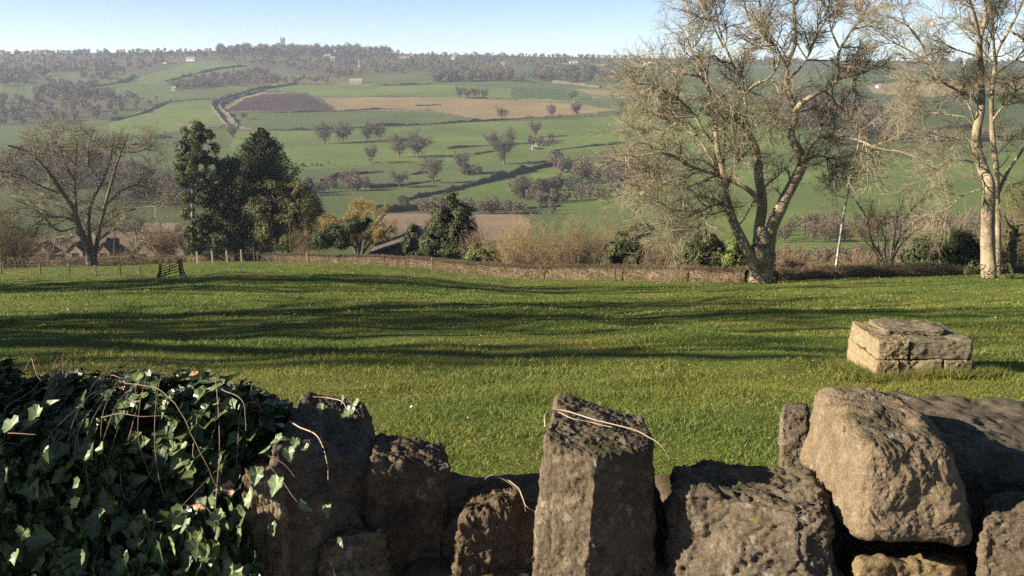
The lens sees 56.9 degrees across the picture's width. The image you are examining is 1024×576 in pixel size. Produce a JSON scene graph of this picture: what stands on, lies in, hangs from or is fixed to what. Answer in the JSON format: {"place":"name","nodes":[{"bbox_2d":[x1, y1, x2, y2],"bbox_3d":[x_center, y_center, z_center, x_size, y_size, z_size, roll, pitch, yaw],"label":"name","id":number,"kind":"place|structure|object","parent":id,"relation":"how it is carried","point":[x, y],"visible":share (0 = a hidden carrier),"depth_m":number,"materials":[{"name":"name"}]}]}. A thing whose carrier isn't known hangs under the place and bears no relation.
{"place":"outdoors","nodes":[
{"label":"outdoors","id":0,"kind":"place"},
{"bbox_2d":[320,170,384,180],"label":"field hedge","id":1,"kind":"object","parent":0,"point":[335,175],"visible":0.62,"depth_m":463.03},
{"bbox_2d":[0,51,1023,476],"bbox_3d":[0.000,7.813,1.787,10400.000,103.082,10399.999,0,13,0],"label":"ground","id":2,"kind":"structure","parent":0,"point":[444,101],"depth_m":336.51,"materials":[{"name":"plant"}]},
{"bbox_2d":[0,191,56,268],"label":"olive scrub","id":3,"kind":"object","parent":2,"relation":"on","point":[10,249],"visible":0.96,"depth_m":113.90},
{"bbox_2d":[4,247,55,262],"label":"bare thicket","id":4,"kind":"object","parent":2,"relation":"on","point":[45,252],"visible":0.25,"depth_m":132.52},
{"bbox_2d":[3,231,113,260],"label":"stone cottage","id":5,"kind":"structure","parent":2,"relation":"on","point":[106,243],"depth_m":152.81,"materials":[{"name":"stone"}]},
{"bbox_2d":[0,263,141,276],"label":"wire fence","id":6,"kind":"object","parent":2,"relation":"on","point":[69,272],"visible":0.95,"depth_m":57.01,"materials":[{"name":"brown wood"}]},
{"bbox_2d":[0,105,183,265],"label":"bare oak tree","id":7,"kind":"object","parent":2,"relation":"on","point":[91,250],"visible":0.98,"depth_m":117.85,"materials":[{"name":"brown plant"}]},
{"bbox_2d":[96,73,134,86],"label":"field hedge","id":8,"kind":"object","parent":2,"relation":"on","point":[126,79],"visible":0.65,"depth_m":1132.57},
{"bbox_2d":[0,252,263,268],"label":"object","id":9,"kind":"object","parent":2,"relation":"on","point":[115,259],"visible":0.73,"depth_m":128.97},
{"bbox_2d":[103,201,174,231],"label":"bare thicket","id":10,"kind":"object","parent":2,"relation":"on","point":[131,226],"visible":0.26,"depth_m":174.13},
{"bbox_2d":[111,98,171,120],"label":"field hedge","id":11,"kind":"object","parent":2,"relation":"on","point":[113,118],"visible":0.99,"depth_m":793.04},
{"bbox_2d":[120,218,180,231],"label":"stone cottage","id":12,"kind":"structure","parent":2,"relation":"on","point":[161,226],"depth_m":182.44,"materials":[{"name":"stone"}]},
{"bbox_2d":[106,222,197,256],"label":"stone cottage","id":13,"kind":"structure","parent":2,"relation":"on","point":[122,240],"depth_m":155.27,"materials":[{"name":"tile"}]},
{"bbox_2d":[132,207,186,257],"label":"bare thicket","id":14,"kind":"object","parent":2,"relation":"on","point":[165,248],"visible":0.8,"depth_m":140.44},
{"bbox_2d":[156,258,186,277],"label":"field gate","id":15,"kind":"structure","parent":2,"relation":"on","point":[179,262],"depth_m":51.03,"materials":[{"name":"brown wood"}]},
{"bbox_2d":[0,66,344,208],"bbox_3d":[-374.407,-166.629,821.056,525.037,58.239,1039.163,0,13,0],"label":"valley woodland","id":16,"kind":"object","parent":2,"relation":"on","point":[65,87],"visible":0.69,"depth_m":800.39,"materials":[{"name":"plant"}]},
{"bbox_2d":[171,119,225,255],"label":"pine tree","id":17,"kind":"object","parent":2,"relation":"on","point":[195,153],"visible":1,"depth_m":127.42,"materials":[{"name":"green plant"}]},
{"bbox_2d":[176,122,231,127],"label":"field hedge","id":18,"kind":"object","parent":2,"relation":"on","point":[225,125],"visible":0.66,"depth_m":692.19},
{"bbox_2d":[166,64,245,80],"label":"field hedge","id":19,"kind":"object","parent":2,"relation":"on","point":[201,71],"visible":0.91,"depth_m":1306.42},
{"bbox_2d":[196,247,254,263],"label":"wire fence","id":20,"kind":"object","parent":2,"relation":"on","point":[197,262],"visible":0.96,"depth_m":108.90,"materials":[{"name":"brown wood"}]},
{"bbox_2d":[194,154,266,254],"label":"yew tree","id":21,"kind":"object","parent":2,"relation":"on","point":[229,233],"visible":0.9,"depth_m":129.40,"materials":[{"name":"green plant"}]},
{"bbox_2d":[211,87,254,123],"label":"field hedge","id":22,"kind":"object","parent":2,"relation":"on","point":[213,101],"visible":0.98,"depth_m":907.29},
{"bbox_2d":[219,88,263,126],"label":"field hedge","id":23,"kind":"object","parent":2,"relation":"on","point":[228,112],"visible":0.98,"depth_m":876.05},
{"bbox_2d":[202,127,317,253],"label":"cypress tree","id":24,"kind":"object","parent":2,"relation":"on","point":[263,160],"visible":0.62,"depth_m":131.94,"materials":[{"name":"green plant"}]},
{"bbox_2d":[255,81,297,89],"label":"field hedge","id":25,"kind":"object","parent":2,"relation":"on","point":[271,86],"visible":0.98,"depth_m":1087.07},
{"bbox_2d":[229,109,335,112],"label":"field hedge","id":26,"kind":"object","parent":2,"relation":"on","point":[259,111],"visible":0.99,"depth_m":792.07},
{"bbox_2d":[241,177,329,253],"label":"ivy clad tree","id":27,"kind":"object","parent":2,"relation":"on","point":[266,214],"visible":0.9,"depth_m":119.79,"materials":[{"name":"green plant"}]},
{"bbox_2d":[274,198,331,253],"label":"bare elder bush","id":28,"kind":"object","parent":2,"relation":"on","point":[303,244],"visible":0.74,"depth_m":118.35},
{"bbox_2d":[312,120,332,143],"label":"bare field tree","id":29,"kind":"object","parent":2,"relation":"on","point":[323,127],"visible":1,"depth_m":605.58,"materials":[{"name":"grey plant"}]},
{"bbox_2d":[308,216,373,253],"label":"holly tree","id":30,"kind":"object","parent":2,"relation":"on","point":[334,236],"visible":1,"depth_m":106.71,"materials":[{"name":"green plant"}]},
{"bbox_2d":[330,120,354,141],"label":"bare field tree","id":31,"kind":"object","parent":2,"relation":"on","point":[340,131],"visible":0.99,"depth_m":613.14,"materials":[{"name":"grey plant"}]},
{"bbox_2d":[315,197,403,253],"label":"golden willow tree","id":32,"kind":"object","parent":2,"relation":"on","point":[371,234],"visible":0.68,"depth_m":113.08,"materials":[{"name":"yellow plant"}]},
{"bbox_2d":[300,82,432,85],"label":"field hedge","id":33,"kind":"object","parent":2,"relation":"on","point":[356,83],"visible":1,"depth_m":1106.99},
{"bbox_2d":[359,123,374,140],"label":"bare field tree","id":34,"kind":"object","parent":2,"relation":"on","point":[364,129],"visible":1,"depth_m":623.58,"materials":[{"name":"grey plant"}]},
{"bbox_2d":[363,143,377,162],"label":"bare field tree","id":35,"kind":"object","parent":2,"relation":"on","point":[371,155],"visible":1,"depth_m":511.71,"materials":[{"name":"grey plant"}]},
{"bbox_2d":[321,94,425,96],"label":"field hedge","id":36,"kind":"object","parent":2,"relation":"on","point":[382,95],"visible":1,"depth_m":942.29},
{"bbox_2d":[366,120,385,139],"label":"bare field tree","id":37,"kind":"object","parent":2,"relation":"on","point":[377,131],"visible":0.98,"depth_m":627.95,"materials":[{"name":"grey plant"}]},
{"bbox_2d":[359,221,403,253],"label":"bare thicket","id":38,"kind":"object","parent":2,"relation":"on","point":[370,248],"visible":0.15,"depth_m":117.30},
{"bbox_2d":[339,107,430,110],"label":"field hedge","id":39,"kind":"object","parent":2,"relation":"on","point":[379,108],"visible":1,"depth_m":824.95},
{"bbox_2d":[369,226,426,258],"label":"barn","id":40,"kind":"structure","parent":2,"relation":"on","point":[392,247],"depth_m":109.92,"materials":[{"name":"grey wood"}]},
{"bbox_2d":[387,132,408,157],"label":"bare field tree","id":41,"kind":"object","parent":2,"relation":"on","point":[397,143],"visible":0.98,"depth_m":535.85,"materials":[{"name":"grey plant"}]},
{"bbox_2d":[388,168,410,186],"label":"bare field tree","id":42,"kind":"object","parent":2,"relation":"on","point":[399,178],"visible":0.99,"depth_m":415.69,"materials":[{"name":"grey plant"}]},
{"bbox_2d":[369,179,441,187],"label":"field hedge","id":43,"kind":"object","parent":2,"relation":"on","point":[384,185],"visible":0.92,"depth_m":418.37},
{"bbox_2d":[400,222,423,256],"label":"ivy tower","id":44,"kind":"structure","parent":2,"relation":"on","point":[408,239],"depth_m":101.02,"materials":[{"name":"green plant"}]},
{"bbox_2d":[401,126,435,157],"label":"bare field tree","id":45,"kind":"object","parent":2,"relation":"on","point":[417,146],"visible":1,"depth_m":535.24,"materials":[{"name":"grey plant"}]},
{"bbox_2d":[418,153,446,182],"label":"bare field tree","id":46,"kind":"object","parent":2,"relation":"on","point":[433,166],"visible":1,"depth_m":430.42,"materials":[{"name":"grey plant"}]},
{"bbox_2d":[239,112,629,130],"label":"field hedge","id":47,"kind":"object","parent":2,"relation":"on","point":[474,119],"visible":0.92,"depth_m":742.37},
{"bbox_2d":[416,189,481,259],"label":"conical evergreen tree","id":48,"kind":"object","parent":2,"relation":"on","point":[443,229],"visible":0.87,"depth_m":96.20,"materials":[{"name":"green plant"}]},
{"bbox_2d":[453,149,469,173],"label":"bare field tree","id":49,"kind":"object","parent":2,"relation":"on","point":[458,161],"visible":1,"depth_m":467.65,"materials":[{"name":"grey plant"}]},
{"bbox_2d":[374,201,561,212],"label":"field hedge","id":50,"kind":"object","parent":2,"relation":"on","point":[401,207],"visible":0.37,"depth_m":323.91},
{"bbox_2d":[455,221,494,261],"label":"plum bush","id":51,"kind":"object","parent":2,"relation":"on","point":[477,240],"visible":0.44,"depth_m":94.08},
{"bbox_2d":[462,242,495,261],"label":"laurel bush","id":52,"kind":"object","parent":2,"relation":"on","point":[469,255],"visible":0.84,"depth_m":90.98,"materials":[{"name":"green plant"}]},
{"bbox_2d":[398,161,560,200],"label":"field hedge","id":53,"kind":"object","parent":2,"relation":"on","point":[503,174],"visible":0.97,"depth_m":441.23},
{"bbox_2d":[256,252,741,282],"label":"wire fence","id":54,"kind":"object","parent":2,"relation":"on","point":[740,268],"visible":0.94,"depth_m":72.75,"materials":[{"name":"brown wood"}]},
{"bbox_2d":[487,127,516,163],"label":"bare field tree","id":55,"kind":"object","parent":2,"relation":"on","point":[497,144],"visible":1,"depth_m":503.51,"materials":[{"name":"grey plant"}]},
{"bbox_2d":[447,140,559,148],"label":"field hedge","id":56,"kind":"object","parent":2,"relation":"on","point":[465,146],"visible":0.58,"depth_m":593.88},
{"bbox_2d":[481,233,526,263],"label":"bare thicket","id":57,"kind":"object","parent":2,"relation":"on","point":[497,259],"visible":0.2,"depth_m":92.92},
{"bbox_2d":[260,252,749,282],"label":"clipped hedge","id":58,"kind":"object","parent":2,"relation":"on","point":[550,271],"visible":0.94,"depth_m":73.55,"materials":[{"name":"plant"}]},
{"bbox_2d":[0,260,1023,476],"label":"grass","id":59,"kind":"structure","parent":2,"relation":"on","point":[849,370],"depth_m":12.32,"materials":[{"name":"plant"}]},
{"bbox_2d":[0,42,1023,82],"bbox_3d":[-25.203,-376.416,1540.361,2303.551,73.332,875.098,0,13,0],"label":"ridge woodland","id":60,"kind":"object","parent":2,"relation":"on","point":[450,74],"visible":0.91,"depth_m":1534.92,"materials":[{"name":"plant"}]},
{"bbox_2d":[467,208,569,264],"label":"golden osier bush","id":61,"kind":"object","parent":2,"relation":"on","point":[515,241],"visible":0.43,"depth_m":87.00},
{"bbox_2d":[465,215,596,267],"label":"bare sapling clump","id":62,"kind":"object","parent":2,"relation":"on","point":[526,255],"visible":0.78,"depth_m":81.32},
{"bbox_2d":[487,98,574,101],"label":"field hedge","id":63,"kind":"object","parent":2,"relation":"on","point":[536,99],"visible":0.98,"depth_m":902.37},
{"bbox_2d":[528,120,542,136],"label":"bare field tree","id":64,"kind":"object","parent":2,"relation":"on","point":[533,128],"visible":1,"depth_m":636.45,"materials":[{"name":"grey plant"}]},
{"bbox_2d":[534,234,594,268],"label":"bare sapling clump","id":65,"kind":"object","parent":2,"relation":"on","point":[563,259],"visible":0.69,"depth_m":77.29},
{"bbox_2d":[551,79,600,87],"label":"field hedge","id":66,"kind":"object","parent":2,"relation":"on","point":[557,81],"visible":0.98,"depth_m":1090.91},
{"bbox_2d":[570,100,583,113],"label":"bare field tree","id":67,"kind":"object","parent":2,"relation":"on","point":[577,106],"visible":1,"depth_m":770.35,"materials":[{"name":"grey plant"}]},
{"bbox_2d":[547,200,615,265],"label":"bare sapling clump","id":68,"kind":"object","parent":2,"relation":"on","point":[576,235],"visible":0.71,"depth_m":78.75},
{"bbox_2d":[552,140,626,152],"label":"field hedge","id":69,"kind":"object","parent":2,"relation":"on","point":[601,144],"visible":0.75,"depth_m":574.02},
{"bbox_2d":[577,205,655,266],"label":"bare thicket","id":70,"kind":"object","parent":2,"relation":"on","point":[610,228],"visible":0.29,"depth_m":84.84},
{"bbox_2d":[601,221,654,266],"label":"dark evergreen bush","id":71,"kind":"object","parent":2,"relation":"on","point":[615,254],"visible":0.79,"depth_m":73.62,"materials":[{"name":"green plant"}]},
{"bbox_2d":[628,235,682,267],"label":"bramble bush","id":72,"kind":"object","parent":2,"relation":"on","point":[655,259],"visible":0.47,"depth_m":73.20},
{"bbox_2d":[298,88,1023,213],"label":"brown copse","id":73,"kind":"object","parent":2,"relation":"on","point":[581,171],"visible":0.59,"depth_m":412.50,"materials":[{"name":"plant"}]},
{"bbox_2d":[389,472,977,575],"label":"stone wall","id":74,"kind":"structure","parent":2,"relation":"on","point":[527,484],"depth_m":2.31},
{"bbox_2d":[0,353,359,575],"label":"ivy","id":75,"kind":"object","parent":74,"relation":"on","point":[138,473],"visible":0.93,"depth_m":2.05,"materials":[{"name":"green plant"}]},
{"bbox_2d":[239,458,292,575],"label":"wall stone","id":76,"kind":"object","parent":74,"relation":"on","point":[264,510],"visible":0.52,"depth_m":2.05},
{"bbox_2d":[269,391,375,575],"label":"coping stone","id":77,"kind":"object","parent":74,"relation":"on","point":[347,442],"visible":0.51,"depth_m":2.16,"materials":[{"name":"stone"}]},
{"bbox_2d":[289,421,328,479],"bbox_3d":[-0.453,0.363,2.128,0.015,0.084,0.180,-10,16,-38],"label":"dry stem","id":78,"kind":"object","parent":77,"relation":"on","point":[319,440],"visible":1,"depth_m":2.10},
{"bbox_2d":[316,526,390,575],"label":"wall stone","id":79,"kind":"object","parent":74,"relation":"on","point":[364,552],"visible":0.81,"depth_m":2.12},
{"bbox_2d":[363,433,450,575],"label":"coping stone","id":80,"kind":"object","parent":74,"relation":"on","point":[407,493],"visible":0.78,"depth_m":2.21,"materials":[{"name":"stone"}]},
{"bbox_2d":[441,495,465,555],"bbox_3d":[-0.136,0.693,2.371,0.134,0.338,0.283,0,13,0],"label":"wall stone","id":81,"kind":"object","parent":74,"relation":"on","point":[456,506],"visible":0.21,"depth_m":2.25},
{"bbox_2d":[450,478,525,575],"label":"coping stone","id":82,"kind":"object","parent":74,"relation":"on","point":[485,541],"visible":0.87,"depth_m":2.17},
{"bbox_2d":[515,498,537,566],"bbox_3d":[0.037,0.672,2.301,0.085,0.308,0.228,0,13,0],"label":"wall stone","id":83,"kind":"object","parent":74,"relation":"on","point":[524,535],"visible":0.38,"depth_m":2.20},
{"bbox_2d":[531,393,658,575],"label":"coping stone","id":84,"kind":"object","parent":74,"relation":"on","point":[597,511],"visible":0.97,"depth_m":2.09,"materials":[{"name":"stone"}]},
{"bbox_2d":[544,409,671,465],"bbox_3d":[0.218,0.343,2.190,0.290,0.098,0.141,0,13,0],"label":"dry stem","id":85,"kind":"object","parent":84,"relation":"on","point":[603,422],"visible":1,"depth_m":2.17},
{"bbox_2d":[660,459,845,575],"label":"coping stone","id":86,"kind":"object","parent":74,"relation":"on","point":[722,518],"visible":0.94,"depth_m":2.10,"materials":[{"name":"stone"}]},
{"bbox_2d":[778,454,801,466],"bbox_3d":[0.752,0.491,2.524,0.080,0.102,0.120,4,13,17],"label":"wall stone","id":87,"kind":"object","parent":74,"relation":"on","point":[784,459],"visible":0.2,"depth_m":2.49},
{"bbox_2d":[777,402,810,456],"bbox_3d":[0.785,0.412,2.599,0.098,0.198,0.186,4,14,19],"label":"wall stone","id":88,"kind":"object","parent":74,"relation":"on","point":[794,425],"visible":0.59,"depth_m":2.52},
{"bbox_2d":[800,386,973,546],"bbox_3d":[0.935,0.409,2.233,0.446,0.299,0.566,0,13,0],"label":"boulder","id":89,"kind":"object","parent":74,"relation":"on","point":[882,465],"visible":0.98,"depth_m":2.00,"materials":[{"name":"stone"}]},
{"bbox_2d":[848,541,969,575],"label":"wall stone","id":90,"kind":"object","parent":74,"relation":"on","point":[903,558],"visible":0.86,"depth_m":2.07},
{"bbox_2d":[884,391,1023,546],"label":"boulder","id":91,"kind":"object","parent":74,"relation":"on","point":[982,438],"visible":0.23,"depth_m":2.40,"materials":[{"name":"stone"}]},
{"bbox_2d":[975,491,1023,575],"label":"coping stone","id":92,"kind":"object","parent":74,"relation":"on","point":[1000,548],"visible":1,"depth_m":1.99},
{"bbox_2d":[640,203,739,265],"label":"bare thicket","id":93,"kind":"object","parent":2,"relation":"on","point":[690,237],"visible":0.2,"depth_m":81.52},
{"bbox_2d":[675,227,727,269],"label":"holly bush","id":94,"kind":"object","parent":2,"relation":"on","point":[715,246],"visible":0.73,"depth_m":68.52,"materials":[{"name":"green plant"}]},
{"bbox_2d":[718,234,746,269],"bbox_3d":[15.441,-2.236,65.074,2.240,3.082,1.768,0,13,0],"label":"privet bush","id":95,"kind":"object","parent":2,"relation":"on","point":[733,256],"visible":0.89,"depth_m":64.65,"materials":[{"name":"green plant"}]},
{"bbox_2d":[577,0,941,284],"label":"bare ash tree","id":96,"kind":"object","parent":2,"relation":"on","point":[759,253],"visible":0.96,"depth_m":54.32,"materials":[{"name":"grey plant"}]},
{"bbox_2d":[775,241,824,269],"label":"bramble bush","id":97,"kind":"object","parent":2,"relation":"on","point":[784,263],"visible":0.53,"depth_m":66.84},
{"bbox_2d":[807,247,841,267],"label":"bramble bush","id":98,"kind":"object","parent":2,"relation":"on","point":[822,263],"visible":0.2,"depth_m":71.57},
{"bbox_2d":[801,113,882,267],"bbox_3d":[21.740,-5.943,60.842,6.391,11.419,3.586,-3,13,-15],"label":"bare birch tree","id":99,"kind":"object","parent":2,"relation":"on","point":[840,234],"visible":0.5,"depth_m":61.14,"materials":[{"name":"white plant"}]},
{"bbox_2d":[839,243,881,267],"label":"bramble bush","id":100,"kind":"object","parent":2,"relation":"on","point":[859,262],"visible":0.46,"depth_m":69.19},
{"bbox_2d":[765,207,1023,266],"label":"valley scrub","id":101,"kind":"object","parent":2,"relation":"on","point":[810,223],"visible":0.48,"depth_m":203.39,"materials":[{"name":"plant"}]},
{"bbox_2d":[838,180,950,265],"bbox_3d":[25.838,-4.082,62.363,8.223,6.446,5.256,0,13,0],"label":"bare hazel bush","id":102,"kind":"object","parent":2,"relation":"on","point":[880,257],"visible":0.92,"depth_m":62.76,"materials":[{"name":"brown plant"}]},
{"bbox_2d":[773,262,1023,281],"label":"bramble hedge","id":103,"kind":"object","parent":2,"relation":"on","point":[857,270],"visible":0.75,"depth_m":61.74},
{"bbox_2d":[847,318,972,377],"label":"stone plinth","id":104,"kind":"structure","parent":2,"relation":"on","point":[885,345],"depth_m":9.56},
{"bbox_2d":[871,123,972,131],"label":"field hedge","id":105,"kind":"object","parent":2,"relation":"on","point":[960,126],"visible":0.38,"depth_m":561.40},
{"bbox_2d":[830,0,1022,278],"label":"bare tall tree","id":106,"kind":"object","parent":2,"relation":"on","point":[988,266],"visible":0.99,"depth_m":48.66,"materials":[{"name":"grey plant"}]},
{"bbox_2d":[873,184,980,267],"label":"willow scrub","id":107,"kind":"object","parent":2,"relation":"on","point":[915,236],"visible":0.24,"depth_m":73.09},
{"bbox_2d":[839,136,1023,145],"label":"field hedge","id":108,"kind":"object","parent":2,"relation":"on","point":[874,142],"visible":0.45,"depth_m":508.42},
{"bbox_2d":[897,227,979,267],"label":"yew bush","id":109,"kind":"object","parent":2,"relation":"on","point":[965,249],"visible":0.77,"depth_m":66.31,"materials":[{"name":"green plant"}]},
{"bbox_2d":[871,75,1023,82],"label":"field hedge","id":110,"kind":"object","parent":2,"relation":"on","point":[879,81],"visible":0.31,"depth_m":995.42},
{"bbox_2d":[954,0,1023,274],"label":"bare tall tree","id":111,"kind":"object","parent":2,"relation":"on","point":[995,161],"visible":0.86,"depth_m":51.94,"materials":[{"name":"grey plant"}]},
{"bbox_2d":[965,177,1023,265],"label":"bush","id":112,"kind":"object","parent":2,"relation":"on","point":[1021,238],"visible":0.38,"depth_m":68.49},
{"bbox_2d":[1001,216,1023,272],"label":"ivy stump","id":113,"kind":"object","parent":2,"relation":"on","point":[1011,252],"visible":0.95,"depth_m":62.48,"materials":[{"name":"green plant"}]},
{"bbox_2d":[0,0,1023,61],"label":"sky","id":114,"kind":"structure","parent":0,"point":[570,27],"materials":[{"name":"blue"}]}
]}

